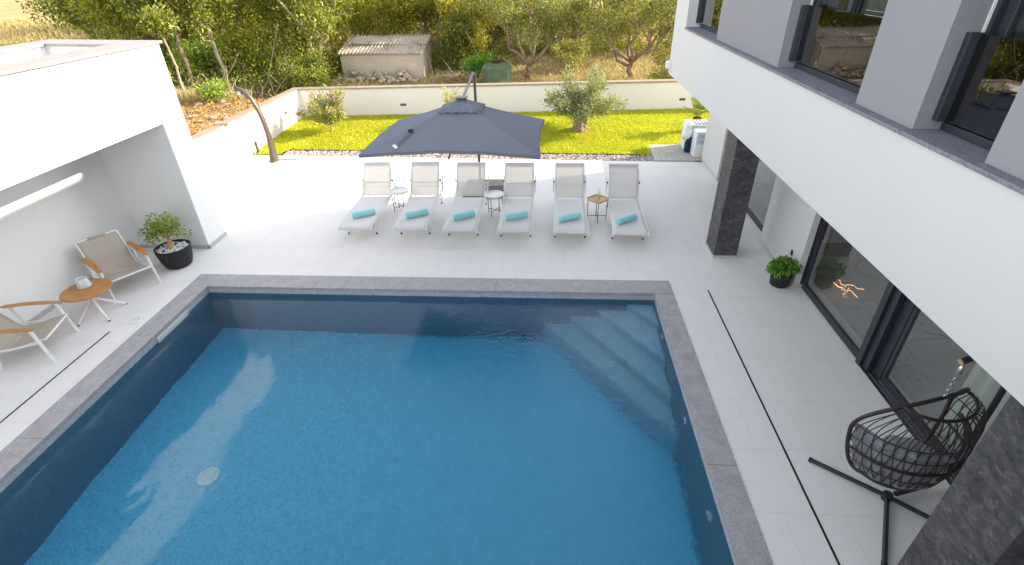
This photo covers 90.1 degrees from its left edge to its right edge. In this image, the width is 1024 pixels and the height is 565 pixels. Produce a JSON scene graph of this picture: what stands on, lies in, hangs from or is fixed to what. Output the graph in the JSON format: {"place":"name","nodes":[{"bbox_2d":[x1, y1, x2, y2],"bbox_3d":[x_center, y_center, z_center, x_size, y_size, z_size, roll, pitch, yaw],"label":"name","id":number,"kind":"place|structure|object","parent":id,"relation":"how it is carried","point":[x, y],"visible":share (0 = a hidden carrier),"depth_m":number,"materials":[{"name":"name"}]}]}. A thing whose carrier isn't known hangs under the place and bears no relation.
{"place":"outdoors","nodes":[
{"label":"outdoors","id":0,"kind":"place"},
{"bbox_2d":[0,0,671,134],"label":"ground","id":1,"kind":"structure","parent":0,"point":[10,9],"depth_m":27.96,"materials":[{"name":"brown soil"}]},
{"bbox_2d":[36,0,103,37],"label":"shrubby tree","id":2,"kind":"object","parent":1,"relation":"on","point":[64,21],"visible":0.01,"depth_m":33.48,"materials":[{"name":"green plant"}]},
{"bbox_2d":[16,0,131,39],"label":"leafy tree","id":3,"kind":"object","parent":1,"relation":"on","point":[61,11],"visible":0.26,"depth_m":23.54,"materials":[{"name":"green plant"}]},
{"bbox_2d":[62,0,149,39],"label":"leafy tree","id":4,"kind":"object","parent":1,"relation":"on","point":[102,11],"visible":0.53,"depth_m":20.45,"materials":[{"name":"green plant"}]},
{"bbox_2d":[89,12,203,76],"bbox_3d":[-16.678,-11.966,24.197,4.413,4.469,4.251,1,32,4],"label":"shrubby tree","id":5,"kind":"object","parent":1,"relation":"on","point":[161,45],"visible":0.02,"depth_m":23.57,"materials":[{"name":"green plant"}]},
{"bbox_2d":[108,0,186,94],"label":"slender tree","id":6,"kind":"object","parent":1,"relation":"on","point":[155,20],"visible":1,"depth_m":17.69,"materials":[{"name":"green plant"}]},
{"bbox_2d":[113,0,206,88],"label":"slender tree","id":7,"kind":"object","parent":1,"relation":"on","point":[178,37],"visible":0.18,"depth_m":20.10,"materials":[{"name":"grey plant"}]},
{"bbox_2d":[152,0,230,86],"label":"slender tree","id":8,"kind":"object","parent":1,"relation":"on","point":[194,10],"visible":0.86,"depth_m":19.49,"materials":[{"name":"green plant"}]},
{"bbox_2d":[164,33,231,83],"bbox_3d":[-13.426,-9.567,22.113,2.506,2.227,3.257,-16,35,-21],"label":"bush","id":9,"kind":"object","parent":1,"relation":"on","point":[191,55],"visible":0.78,"depth_m":21.56,"materials":[{"name":"green plant"}]},
{"bbox_2d":[208,115,216,119],"bbox_3d":[-9.361,-5.154,15.980,0.255,0.144,0.349,1,32,4],"label":"rock","id":10,"kind":"object","parent":1,"relation":"on","point":[212,117],"visible":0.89,"depth_m":15.89,"materials":[{"name":"stone"}]},
{"bbox_2d":[193,77,236,102],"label":"weed clump","id":11,"kind":"object","parent":1,"relation":"on","point":[212,88],"visible":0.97,"depth_m":17.99,"materials":[{"name":"green plant"}]},
{"bbox_2d":[174,0,273,70],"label":"leafy tree","id":12,"kind":"object","parent":1,"relation":"on","point":[220,7],"visible":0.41,"depth_m":23.81,"materials":[{"name":"green plant"}]},
{"bbox_2d":[179,97,271,135],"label":"leaf litter","id":13,"kind":"object","parent":1,"relation":"on","point":[233,101],"visible":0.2,"depth_m":16.91,"materials":[{"name":"brown plant"}]},
{"bbox_2d":[188,17,265,78],"bbox_3d":[-12.854,-10.494,23.362,3.346,2.891,3.333,25,40,35],"label":"shrubby tree","id":14,"kind":"object","parent":1,"relation":"on","point":[234,41],"visible":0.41,"depth_m":22.65,"materials":[{"name":"green plant"}]},
{"bbox_2d":[191,87,303,182],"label":"garden wall","id":15,"kind":"structure","parent":1,"relation":"on","point":[224,146],"depth_m":15.22,"materials":[{"name":"paint"}]},
{"bbox_2d":[236,40,304,82],"bbox_3d":[-10.509,-9.755,22.916,2.792,2.196,2.307,21,38,31],"label":"bush","id":16,"kind":"object","parent":1,"relation":"on","point":[269,55],"visible":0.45,"depth_m":22.43,"materials":[{"name":"green plant"}]},
{"bbox_2d":[255,0,340,51],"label":"leafy tree","id":17,"kind":"object","parent":1,"relation":"on","point":[277,19],"visible":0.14,"depth_m":25.92,"materials":[{"name":"green plant"}]},
{"bbox_2d":[274,49,330,86],"bbox_3d":[-8.699,-8.849,21.644,2.321,1.900,2.559,-22,37,-30],"label":"bush","id":18,"kind":"object","parent":1,"relation":"on","point":[318,76],"visible":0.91,"depth_m":21.17,"materials":[{"name":"green plant"}]},
{"bbox_2d":[249,0,357,62],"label":"forked tree","id":19,"kind":"object","parent":1,"relation":"on","point":[321,12],"visible":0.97,"depth_m":22.35,"materials":[{"name":"green plant"}]},
{"bbox_2d":[0,16,669,103],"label":"dry grass","id":20,"kind":"structure","parent":1,"relation":"on","point":[29,35],"depth_m":25.79,"materials":[{"name":"plant"}]},
{"bbox_2d":[12,3,672,97],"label":"undergrowth","id":21,"kind":"object","parent":1,"relation":"on","point":[250,72],"visible":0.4,"depth_m":22.87,"materials":[{"name":"green plant"}]},
{"bbox_2d":[58,0,673,52],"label":"woodland","id":22,"kind":"object","parent":1,"relation":"on","point":[412,23],"visible":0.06,"depth_m":30.92,"materials":[{"name":"green plant"}]},
{"bbox_2d":[334,0,421,35],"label":"shrubby tree","id":23,"kind":"object","parent":1,"relation":"on","point":[377,10],"visible":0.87,"depth_m":26.16,"materials":[{"name":"green plant"}]},
{"bbox_2d":[337,33,432,79],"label":"stone shed","id":24,"kind":"structure","parent":1,"relation":"on","point":[382,54],"depth_m":23.81,"materials":[{"name":"beige stone"}]},
{"bbox_2d":[162,24,660,100],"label":"dead twigs","id":25,"kind":"object","parent":1,"relation":"on","point":[262,94],"visible":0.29,"depth_m":21.27,"materials":[{"name":"brown plant"}]},
{"bbox_2d":[405,0,468,61],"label":"shrubby tree","id":26,"kind":"object","parent":1,"relation":"on","point":[426,12],"visible":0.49,"depth_m":27.31,"materials":[{"name":"green plant"}]},
{"bbox_2d":[428,68,483,82],"bbox_3d":[-2.344,-9.290,22.956,2.673,0.587,1.903,11,34,19],"label":"branch pile","id":27,"kind":"object","parent":1,"relation":"on","point":[456,77],"visible":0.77,"depth_m":22.83,"materials":[{"name":"wood"}]},
{"bbox_2d":[435,12,483,74],"bbox_3d":[-2.553,-11.250,24.394,2.262,2.991,1.980,-17,35,-23],"label":"bush","id":28,"kind":"object","parent":1,"relation":"on","point":[455,41],"visible":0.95,"depth_m":23.93,"materials":[{"name":"green plant"}]},
{"bbox_2d":[435,0,518,57],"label":"shrubby tree","id":29,"kind":"object","parent":1,"relation":"on","point":[479,20],"visible":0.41,"depth_m":24.41,"materials":[{"name":"green plant"}]},
{"bbox_2d":[458,52,495,77],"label":"bush","id":30,"kind":"object","parent":1,"relation":"on","point":[476,64],"visible":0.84,"depth_m":22.94,"materials":[{"name":"green plant"}]},
{"bbox_2d":[482,60,511,82],"bbox_3d":[-0.662,-9.280,22.672,1.280,1.050,1.300,1,32,4],"label":"water tank","id":31,"kind":"object","parent":1,"relation":"on","point":[496,71],"visible":0.9,"depth_m":22.23,"materials":[{"name":"green plastic"}]},
{"bbox_2d":[463,0,532,59],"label":"leafy tree","id":32,"kind":"object","parent":1,"relation":"on","point":[496,30],"visible":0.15,"depth_m":26.74,"materials":[{"name":"green plant"}]},
{"bbox_2d":[297,79,705,116],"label":"garden wall","id":33,"kind":"structure","parent":1,"relation":"on","point":[650,94],"depth_m":18.59,"materials":[{"name":"paint"}]},
{"bbox_2d":[456,0,595,79],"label":"field olive","id":34,"kind":"object","parent":1,"relation":"on","point":[545,9],"visible":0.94,"depth_m":21.93,"materials":[{"name":"green plant"}]},
{"bbox_2d":[549,34,590,70],"bbox_3d":[2.841,-10.860,24.463,2.174,1.902,1.982,1,32,4],"label":"bush","id":35,"kind":"object","parent":1,"relation":"on","point":[560,52],"visible":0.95,"depth_m":24.30,"materials":[{"name":"green plant"}]},
{"bbox_2d":[554,0,603,56],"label":"field olive","id":36,"kind":"object","parent":1,"relation":"on","point":[576,36],"visible":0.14,"depth_m":28.12,"materials":[{"name":"green plant"}]},
{"bbox_2d":[574,0,677,79],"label":"field olive","id":37,"kind":"object","parent":1,"relation":"on","point":[627,17],"visible":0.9,"depth_m":21.29,"materials":[{"name":"green plant"}]},
{"bbox_2d":[619,0,667,56],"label":"field olive","id":38,"kind":"object","parent":1,"relation":"on","point":[650,33],"visible":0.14,"depth_m":27.34,"materials":[{"name":"green plant"}]},
{"bbox_2d":[645,38,673,78],"bbox_3d":[6.940,-9.069,21.342,2.541,2.064,2.506,19,37,29],"label":"bush","id":39,"kind":"object","parent":1,"relation":"on","point":[664,74],"visible":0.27,"depth_m":21.42,"materials":[{"name":"green plant"}]},
{"bbox_3d":[-5.161,-9.505,23.781,0.303,0.209,0.289,1,32,4],"label":"rock","id":40,"kind":"object","parent":1,"relation":"on","visible":0},
{"bbox_2d":[397,71,403,76],"bbox_3d":[-5.122,-9.595,23.523,0.328,0.276,0.354,1,32,4],"label":"rock","id":41,"kind":"object","parent":40,"relation":"on","point":[400,74],"visible":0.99,"depth_m":23.41,"materials":[{"name":"stone"}]},
{"bbox_2d":[278,149,647,155],"label":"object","id":42,"kind":"structure","parent":0,"point":[291,149],"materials":[{"name":"grey stone"}]},
{"bbox_2d":[282,150,653,160],"bbox_3d":[3.973,-3.544,14.681,22.260,0.001,0.579,2,32,6],"label":"gravel bed","id":43,"kind":"object","parent":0,"point":[498,158],"visible":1,"depth_m":15.07,"materials":[{"name":"grey gravel"}]},
{"bbox_2d":[253,108,708,154],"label":"lawn","id":44,"kind":"structure","parent":0,"point":[572,131],"depth_m":16.96,"materials":[{"name":"plant"}]},
{"bbox_2d":[254,141,258,151],"bbox_3d":[-7.894,-4.157,15.749,0.060,0.360,0.154,1,32,4],"label":"water tap","id":45,"kind":"object","parent":44,"relation":"on","point":[256,146],"visible":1,"depth_m":15.75,"materials":[{"name":"metal"}]},
{"bbox_2d":[291,86,349,130],"bbox_3d":[-6.376,-5.785,17.153,1.959,1.514,1.685,1,32,4],"label":"oleander","id":46,"kind":"object","parent":44,"relation":"on","point":[330,112],"visible":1,"depth_m":17.00,"materials":[{"name":"green plant"}]},
{"bbox_2d":[441,85,459,103],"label":"young shrub","id":47,"kind":"object","parent":44,"relation":"on","point":[450,99],"visible":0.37,"depth_m":17.50,"materials":[{"name":"green plant"}]},
{"bbox_2d":[540,55,628,132],"bbox_3d":[2.229,-5.979,16.281,2.735,2.257,2.712,-16,35,-22],"label":"garden olive","id":48,"kind":"object","parent":44,"relation":"on","point":[580,106],"visible":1,"depth_m":16.13,"materials":[{"name":"green plant"}]},
{"bbox_2d":[683,95,706,119],"bbox_3d":[5.992,-5.461,16.265,0.911,1.198,1.064,21,38,32],"label":"sago palm","id":49,"kind":"object","parent":44,"relation":"on","point":[699,110],"visible":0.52,"depth_m":16.20,"materials":[{"name":"green plant"}]},
{"bbox_2d":[0,155,963,564],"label":"terrace","id":50,"kind":"structure","parent":0,"point":[816,389],"depth_m":8.83,"materials":[{"name":"tile"}]},
{"bbox_2d":[0,301,78,370],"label":"lounge chair","id":51,"kind":"object","parent":50,"relation":"on","point":[14,335],"visible":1,"depth_m":7.62,"materials":[{"name":"beige fabric"}]},
{"bbox_2d":[0,332,108,422],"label":"slot drain","id":52,"kind":"object","parent":50,"relation":"on","point":[52,379],"visible":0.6,"depth_m":7.16,"materials":[{"name":"black metal"}]},
{"bbox_2d":[59,278,127,325],"bbox_3d":[-6.932,0.320,8.446,0.739,0.483,0.740,1,32,4],"label":"round table","id":53,"kind":"object","parent":50,"relation":"on","point":[90,294],"visible":0.96,"depth_m":8.32,"materials":[{"name":"brown wood"}]},
{"bbox_2d":[75,276,91,289],"bbox_3d":[-7.028,-0.001,8.359,0.208,0.154,0.208,1,32,4],"label":"candle lantern","id":54,"kind":"object","parent":53,"relation":"on","point":[83,282],"visible":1,"depth_m":8.32,"materials":[{"name":"white glass"}]},
{"bbox_2d":[0,39,226,323],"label":"pavilion","id":55,"kind":"structure","parent":50,"relation":"on","point":[95,137],"depth_m":8.59,"materials":[{"name":"paint"}]},
{"bbox_2d":[75,230,161,300],"bbox_3d":[-7.057,-0.338,9.129,1.013,0.876,0.834,20,38,30],"label":"lounge chair","id":56,"kind":"object","parent":50,"relation":"on","point":[110,256],"visible":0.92,"depth_m":9.19,"materials":[{"name":"beige fabric"}]},
{"bbox_2d":[122,313,151,323],"bbox_3d":[-6.179,0.600,8.414,0.305,0.026,0.310,1,32,4],"label":"access cover","id":57,"kind":"object","parent":50,"relation":"on","point":[136,318],"visible":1,"depth_m":8.40,"materials":[{"name":"white plastic"}]},
{"bbox_2d":[138,212,192,269],"bbox_3d":[-6.510,-0.832,9.671,0.716,1.107,0.788,1,32,4],"label":"potted tree","id":58,"kind":"object","parent":50,"relation":"on","point":[173,254],"visible":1,"depth_m":9.60,"materials":[{"name":"green plant"}]},
{"bbox_2d":[234,85,278,162],"bbox_3d":[-7.319,-4.539,14.694,0.652,2.148,0.380,1,32,4],"label":"garden shower","id":59,"kind":"object","parent":50,"relation":"on","point":[273,156],"visible":1,"depth_m":14.65,"materials":[{"name":"beige metal"}]},
{"bbox_2d":[338,162,397,233],"bbox_3d":[-3.158,-1.857,11.272,0.760,0.999,2.314,0,32,3],"label":"sun lounger","id":60,"kind":"object","parent":50,"relation":"on","point":[376,179],"visible":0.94,"depth_m":11.76,"materials":[{"name":"white metal"}]},
{"bbox_2d":[352,208,375,217],"bbox_3d":[-3.143,-1.470,10.826,0.486,0.123,0.140,-16,34,-22],"label":"towel","id":61,"kind":"object","parent":60,"relation":"on","point":[372,211],"visible":1,"depth_m":10.78,"materials":[{"name":"teal fabric"}]},
{"bbox_2d":[0,274,772,564],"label":"swimming pool","id":62,"kind":"structure","parent":50,"relation":"in","point":[20,453],"depth_m":7.65,"materials":[{"name":"stone"}]},
{"bbox_2d":[0,292,733,564],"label":"water","id":63,"kind":"structure","parent":62,"relation":"in","point":[213,428],"depth_m":6.20,"materials":[{"name":"blue liquid"}]},
{"bbox_2d":[390,187,407,210],"bbox_3d":[-2.568,-1.896,11.777,0.416,0.505,0.416,-5,32,-6],"label":"side table","id":64,"kind":"object","parent":50,"relation":"on","point":[397,191],"visible":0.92,"depth_m":11.69,"materials":[{"name":"white metal"}]},
{"bbox_2d":[393,161,443,233],"bbox_3d":[-2.026,-1.847,11.207,0.761,0.999,2.314,0,32,3],"label":"sun lounger","id":65,"kind":"object","parent":50,"relation":"on","point":[425,179],"visible":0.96,"depth_m":11.70,"materials":[{"name":"white fabric"}]},
{"bbox_2d":[405,208,428,217],"bbox_3d":[-2.005,-1.458,10.757,0.486,0.124,0.137,-15,34,-21],"label":"towel","id":66,"kind":"object","parent":65,"relation":"on","point":[421,212],"visible":1,"depth_m":10.70,"materials":[{"name":"teal fabric"}]},
{"bbox_2d":[359,72,544,197],"bbox_3d":[-0.865,-2.595,10.586,3.060,2.870,4.490,1,32,4],"label":"parasol","id":67,"kind":"object","parent":50,"relation":"on","point":[460,124],"visible":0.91,"depth_m":8.64,"materials":[{"name":"fabric"}]},
{"bbox_2d":[442,162,488,235],"bbox_3d":[-0.982,-1.810,11.101,0.760,0.999,2.314,1,32,4],"label":"sun lounger","id":68,"kind":"object","parent":50,"relation":"on","point":[470,180],"visible":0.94,"depth_m":11.59,"materials":[{"name":"white fabric"}]},
{"bbox_2d":[452,210,474,219],"bbox_3d":[-1.003,-1.400,10.619,0.486,0.122,0.135,-16,34,-21],"label":"towel","id":69,"kind":"object","parent":68,"relation":"on","point":[462,215],"visible":1,"depth_m":10.56,"materials":[{"name":"teal fabric"}]},
{"bbox_2d":[485,190,503,217],"bbox_3d":[-0.377,-1.756,11.456,0.416,0.505,0.416,-24,38,-32],"label":"side table","id":70,"kind":"object","parent":50,"relation":"on","point":[493,194],"visible":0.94,"depth_m":11.39,"materials":[{"name":"white metal"}]},
{"bbox_2d":[497,162,535,236],"bbox_3d":[0.119,-1.780,11.004,0.760,0.999,2.314,1,32,4],"label":"sun lounger","id":71,"kind":"object","parent":50,"relation":"on","point":[519,181],"visible":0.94,"depth_m":11.49,"materials":[{"name":"white fabric"}]},
{"bbox_2d":[505,211,527,219],"bbox_3d":[0.095,-1.382,10.543,0.486,0.120,0.136,-11,33,-15],"label":"towel","id":72,"kind":"object","parent":71,"relation":"on","point":[516,215],"visible":1,"depth_m":10.49,"materials":[{"name":"teal fabric"}]},
{"bbox_2d":[553,163,588,237],"bbox_3d":[1.240,-1.747,10.901,0.760,0.999,2.314,1,32,4],"label":"sun lounger","id":73,"kind":"object","parent":50,"relation":"on","point":[569,181],"visible":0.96,"depth_m":11.38,"materials":[{"name":"white fabric"}]},
{"bbox_2d":[558,212,580,221],"bbox_3d":[1.179,-1.334,10.416,0.486,0.122,0.138,-14,33,-19],"label":"towel","id":74,"kind":"object","parent":73,"relation":"on","point":[572,216],"visible":1,"depth_m":10.37,"materials":[{"name":"teal fabric"}]},
{"bbox_2d":[587,194,608,222],"bbox_3d":[1.852,-1.597,11.097,0.375,0.508,0.375,-26,39,-33],"label":"side table","id":75,"kind":"object","parent":50,"relation":"on","point":[596,199],"visible":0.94,"depth_m":11.01,"materials":[{"name":"brown wood"}]},
{"bbox_2d":[605,163,648,239],"bbox_3d":[2.409,-1.703,10.778,0.760,0.999,2.314,2,32,5],"label":"sun lounger","id":76,"kind":"object","parent":50,"relation":"on","point":[623,182],"visible":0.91,"depth_m":11.25,"materials":[{"name":"white fabric"}]},
{"bbox_2d":[616,213,637,224],"bbox_3d":[2.312,-1.286,10.287,0.486,0.123,0.140,-19,36,-26],"label":"towel","id":77,"kind":"object","parent":76,"relation":"on","point":[627,218],"visible":1,"depth_m":10.22,"materials":[{"name":"teal fabric"}]},
{"bbox_2d":[707,290,840,564],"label":"slot drain","id":78,"kind":"object","parent":50,"relation":"on","point":[815,514],"visible":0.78,"depth_m":5.89,"materials":[{"name":"black metal"}]},
{"bbox_2d":[765,255,802,288],"bbox_3d":[4.584,-0.197,8.687,0.537,0.548,0.514,-15,34,-21],"label":"potted plant","id":79,"kind":"object","parent":50,"relation":"on","point":[781,270],"visible":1,"depth_m":8.58,"materials":[{"name":"green plant"}]},
{"bbox_2d":[665,0,1023,564],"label":"house","id":80,"kind":"structure","parent":50,"relation":"on","point":[872,151],"depth_m":4.29,"materials":[{"name":"paint"}]},
{"bbox_2d":[747,207,763,231],"bbox_3d":[5.176,-2.342,10.147,0.060,2.620,1.660,1,32,4],"label":"window","id":81,"kind":"structure","parent":80,"relation":"in","point":[749,212],"depth_m":10.91,"materials":[{"name":"metal"}]},
{"bbox_2d":[796,0,863,86],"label":"window","id":82,"kind":"structure","parent":80,"relation":"in","point":[855,6],"depth_m":5.15,"materials":[{"name":"metal"}]},
{"bbox_2d":[801,219,889,357],"bbox_3d":[4.858,-0.506,7.218,0.085,2.590,1.920,1,32,4],"label":"sliding door","id":83,"kind":"structure","parent":80,"relation":"in","point":[851,345],"depth_m":8.06,"materials":[{"name":"metal"}]},
{"bbox_2d":[881,305,961,474],"bbox_3d":[4.790,0.838,5.035,0.050,2.564,2.475,1,32,4],"label":"sliding door","id":84,"kind":"structure","parent":80,"relation":"in","point":[916,312],"depth_m":6.34,"materials":[{"name":"metal"}]},
{"bbox_2d":[946,0,1023,140],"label":"window","id":85,"kind":"structure","parent":80,"relation":"in","point":[1004,18],"depth_m":3.41,"materials":[{"name":"metal"}]},
{"bbox_2d":[808,355,1006,564],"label":"chair stand","id":86,"kind":"object","parent":50,"relation":"on","point":[887,497],"visible":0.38,"depth_m":5.11,"materials":[{"name":"metal"}]},
{"bbox_2d":[845,366,986,490],"bbox_3d":[3.861,1.391,4.752,1.237,1.580,0.630,-9,33,-12],"label":"egg chair","id":87,"kind":"object","parent":86,"relation":"hanging from","point":[895,462],"visible":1,"depth_m":4.64,"materials":[{"name":"wicker"}]},
{"bbox_2d":[648,144,701,161],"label":"paver path","id":88,"kind":"structure","parent":0,"point":[668,152],"depth_m":14.77,"materials":[{"name":"stone"}]},
{"bbox_2d":[683,137,691,152],"bbox_3d":[5.107,-4.004,14.821,0.170,0.420,0.220,1,32,4],"label":"navy bag","id":89,"kind":"object","parent":88,"relation":"on","point":[687,145],"visible":0.84,"depth_m":14.74,"materials":[{"name":"fabric"}]},
{"bbox_2d":[680,120,707,148],"bbox_3d":[5.435,-4.353,15.062,0.720,0.744,0.620,1,32,4],"label":"outdoor unit","id":90,"kind":"object","parent":88,"relation":"on","point":[698,124],"visible":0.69,"depth_m":14.85,"materials":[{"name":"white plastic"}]},
{"bbox_2d":[681,122,692,140],"bbox_3d":[5.021,-4.331,14.663,0.299,0.556,0.356,1,32,4],"label":"towel bundle","id":91,"kind":"object","parent":90,"relation":"hanging from","point":[687,131],"visible":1,"depth_m":14.53,"materials":[{"name":"white fabric"}]},
{"bbox_2d":[690,128,705,156],"bbox_3d":[5.408,-3.955,14.464,0.520,0.700,0.415,1,32,4],"label":"printed box","id":92,"kind":"object","parent":88,"relation":"on","point":[697,143],"visible":0.66,"depth_m":14.35,"materials":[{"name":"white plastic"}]},
{"bbox_2d":[833,282,857,297],"bbox_3d":[5.543,0.092,8.439,0.231,0.274,0.501,-18,35,-24],"label":"designer lamp","id":93,"kind":"object","parent":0,"point":[844,295],"visible":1,"depth_m":8.45,"materials":[{"name":"gold"}]},
{"bbox_3d":[-7.416,-9.551,24.011,0.303,0.218,0.236,1,32,4],"label":"rock","id":94,"kind":"object","parent":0,"visible":0},
{"bbox_2d":[350,71,356,75],"bbox_3d":[-7.402,-9.760,23.841,0.326,0.238,0.267,-20,36,-27],"label":"rock","id":95,"kind":"object","parent":94,"relation":"on","point":[353,73],"visible":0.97,"depth_m":23.75,"materials":[{"name":"stone"}]}
]}

